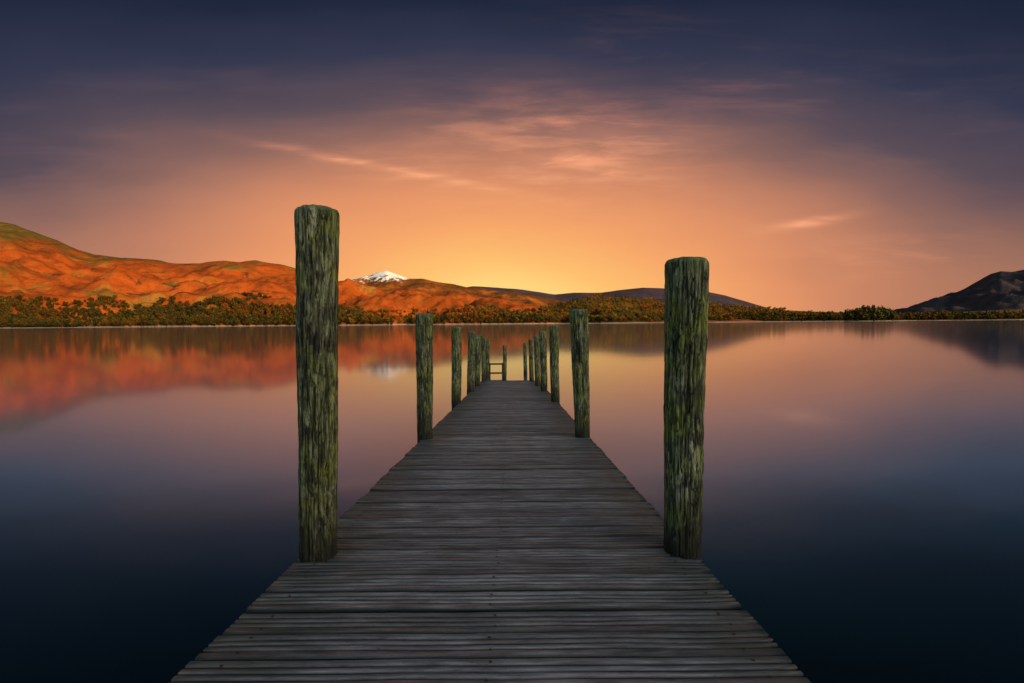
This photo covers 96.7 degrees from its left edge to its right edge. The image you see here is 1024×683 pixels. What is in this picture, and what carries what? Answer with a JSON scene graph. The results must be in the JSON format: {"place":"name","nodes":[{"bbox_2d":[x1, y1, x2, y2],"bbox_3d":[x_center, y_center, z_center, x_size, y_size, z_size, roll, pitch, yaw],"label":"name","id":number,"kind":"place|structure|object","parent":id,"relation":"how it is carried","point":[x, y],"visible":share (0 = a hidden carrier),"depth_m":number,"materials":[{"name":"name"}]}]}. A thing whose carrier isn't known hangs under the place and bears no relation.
{"place":"outdoors","nodes":[
{"label":"outdoors","id":0,"kind":"place"},
{"bbox_2d":[0,222,761,327],"bbox_3d":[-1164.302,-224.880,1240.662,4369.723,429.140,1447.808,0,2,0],"label":"fell hillside","id":1,"kind":"structure","parent":0,"point":[33,265],"depth_m":1023.21,"materials":[{"name":"orange plant"}]},
{"bbox_2d":[340,271,562,306],"bbox_3d":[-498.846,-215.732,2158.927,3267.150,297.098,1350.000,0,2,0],"label":"snowy peak","id":2,"kind":"structure","parent":0,"point":[385,279],"depth_m":2239.25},
{"bbox_2d":[0,320,1023,682],"bbox_3d":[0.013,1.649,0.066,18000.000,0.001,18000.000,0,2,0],"label":"lake water","id":3,"kind":"structure","parent":0,"point":[862,514],"depth_m":5.05,"materials":[{"name":"liquid"}]},
{"bbox_2d":[486,339,489,376],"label":"wooden post","id":4,"kind":"object","parent":3,"relation":"in","point":[487,355],"visible":0.67,"depth_m":13.98,"materials":[{"name":"green wood"}]},
{"bbox_2d":[488,363,502,376],"bbox_3d":[-0.486,1.126,14.045,0.530,0.930,0.082,0,2,0],"label":"mooring rail","id":5,"kind":"object","parent":4,"relation":"attached to","point":[490,372],"visible":0.47,"depth_m":14.00,"materials":[{"name":"brown wood"}]},
{"bbox_2d":[168,380,810,682],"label":"wooden jetty","id":6,"kind":"object","parent":3,"relation":"in","point":[507,531],"visible":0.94,"depth_m":1.48,"materials":[{"name":"grey wood"}]},
{"bbox_2d":[294,204,339,562],"bbox_3d":[-0.733,0.793,1.741,0.193,2.586,0.158,0,2,0],"label":"wooden post","id":7,"kind":"object","parent":6,"relation":"attached to","point":[317,230],"visible":0.8,"depth_m":1.66,"materials":[{"name":"wood"}]},
{"bbox_2d":[415,313,432,443],"bbox_3d":[-0.776,0.869,4.089,0.165,2.246,0.155,0,2,0],"label":"wooden post","id":8,"kind":"object","parent":6,"relation":"attached to","point":[424,345],"visible":0.52,"depth_m":4.01,"materials":[{"name":"wood"}]},
{"bbox_2d":[451,327,461,409],"bbox_3d":[-0.835,0.827,6.891,0.175,2.107,0.165,0,2,0],"label":"wooden post","id":9,"kind":"object","parent":6,"relation":"attached to","point":[456,342],"visible":0.62,"depth_m":6.81,"materials":[{"name":"wood"}]},
{"bbox_2d":[467,331,475,394],"bbox_3d":[-0.793,0.803,8.740,0.208,2.006,0.150,0,2,0],"label":"wooden post","id":10,"kind":"object","parent":6,"relation":"attached to","point":[471,361],"visible":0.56,"depth_m":8.67,"materials":[{"name":"wood"}]},
{"bbox_2d":[474,335,480,387],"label":"wooden post","id":11,"kind":"object","parent":6,"relation":"attached to","point":[477,359],"visible":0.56,"depth_m":10.07,"materials":[{"name":"green wood"}]},
{"bbox_2d":[481,337,485,381],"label":"wooden post","id":12,"kind":"object","parent":6,"relation":"attached to","point":[483,359],"visible":0.6,"depth_m":11.58,"materials":[{"name":"green wood"}]},
{"bbox_2d":[528,339,533,381],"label":"wooden post","id":13,"kind":"object","parent":6,"relation":"attached to","point":[531,364],"visible":0.68,"depth_m":11.58,"materials":[{"name":"green wood"}]},
{"bbox_2d":[534,335,539,385],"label":"wooden post","id":14,"kind":"object","parent":6,"relation":"attached to","point":[537,359],"visible":0.66,"depth_m":10.08,"materials":[{"name":"green wood"}]},
{"bbox_2d":[539,331,546,391],"bbox_3d":[0.611,0.797,8.740,0.169,1.997,0.143,0,2,0],"label":"wooden post","id":15,"kind":"object","parent":6,"relation":"attached to","point":[543,357],"visible":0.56,"depth_m":8.67,"materials":[{"name":"green wood"}]},
{"bbox_2d":[549,325,559,403],"bbox_3d":[0.651,0.809,6.940,0.171,2.116,0.146,0,2,0],"label":"wooden post","id":16,"kind":"object","parent":6,"relation":"attached to","point":[554,357],"visible":0.59,"depth_m":6.87,"materials":[{"name":"wood"}]},
{"bbox_2d":[569,309,589,437],"bbox_3d":[0.628,0.844,4.107,0.216,2.274,0.166,0,2,0],"label":"wooden post","id":17,"kind":"object","parent":6,"relation":"attached to","point":[579,325],"visible":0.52,"depth_m":4.03,"materials":[{"name":"wood"}]},
{"bbox_2d":[663,257,708,558],"bbox_3d":[0.666,0.879,1.763,0.160,2.392,0.158,0,2,0],"label":"wooden post","id":18,"kind":"object","parent":6,"relation":"attached to","point":[686,287],"visible":0.71,"depth_m":1.69,"materials":[{"name":"wood"}]},
{"bbox_2d":[503,345,506,379],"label":"wooden post","id":19,"kind":"object","parent":3,"relation":"in","point":[504,362],"visible":0.69,"depth_m":12.99,"materials":[{"name":"green wood"}]},
{"bbox_2d":[523,343,526,374],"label":"wooden post","id":20,"kind":"object","parent":3,"relation":"in","point":[525,357],"visible":0.66,"depth_m":14.39,"materials":[{"name":"green wood"}]},
{"bbox_2d":[0,0,1023,311],"label":"sky","id":21,"kind":"structure","parent":0,"point":[819,155],"materials":[{"name":"orange"}]},
{"bbox_2d":[469,286,772,309],"bbox_3d":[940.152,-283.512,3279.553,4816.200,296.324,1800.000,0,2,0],"label":"distant ridge","id":22,"kind":"structure","parent":0,"point":[655,293],"depth_m":3395.90,"materials":[{"name":"stone"}]},
{"bbox_2d":[550,297,1023,322],"bbox_3d":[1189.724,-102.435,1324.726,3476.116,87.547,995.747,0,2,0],"label":"wooded shore hill","id":23,"kind":"structure","parent":0,"point":[637,308],"depth_m":1222.52,"materials":[{"name":"plant"}]},
{"bbox_2d":[0,292,1023,327],"bbox_3d":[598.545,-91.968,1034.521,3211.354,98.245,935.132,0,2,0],"label":"shore woodland","id":24,"kind":"object","parent":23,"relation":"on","point":[157,313],"visible":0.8,"depth_m":750.33,"materials":[{"name":"green plant"}]},
{"bbox_2d":[842,320,896,321],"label":"islet ground","id":25,"kind":"structure","parent":0,"point":[872,320],"depth_m":884.83,"materials":[{"name":"brown soil"}]},
{"bbox_2d":[843,305,898,320],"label":"islet trees","id":26,"kind":"object","parent":25,"relation":"on","point":[867,313],"visible":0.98,"depth_m":884.58,"materials":[{"name":"green plant"}]},
{"bbox_2d":[895,270,1023,312],"bbox_3d":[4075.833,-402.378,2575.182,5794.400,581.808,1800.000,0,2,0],"label":"mountain","id":27,"kind":"structure","parent":0,"point":[1000,290],"depth_m":2222.59,"materials":[{"name":"grey stone"}]}
]}

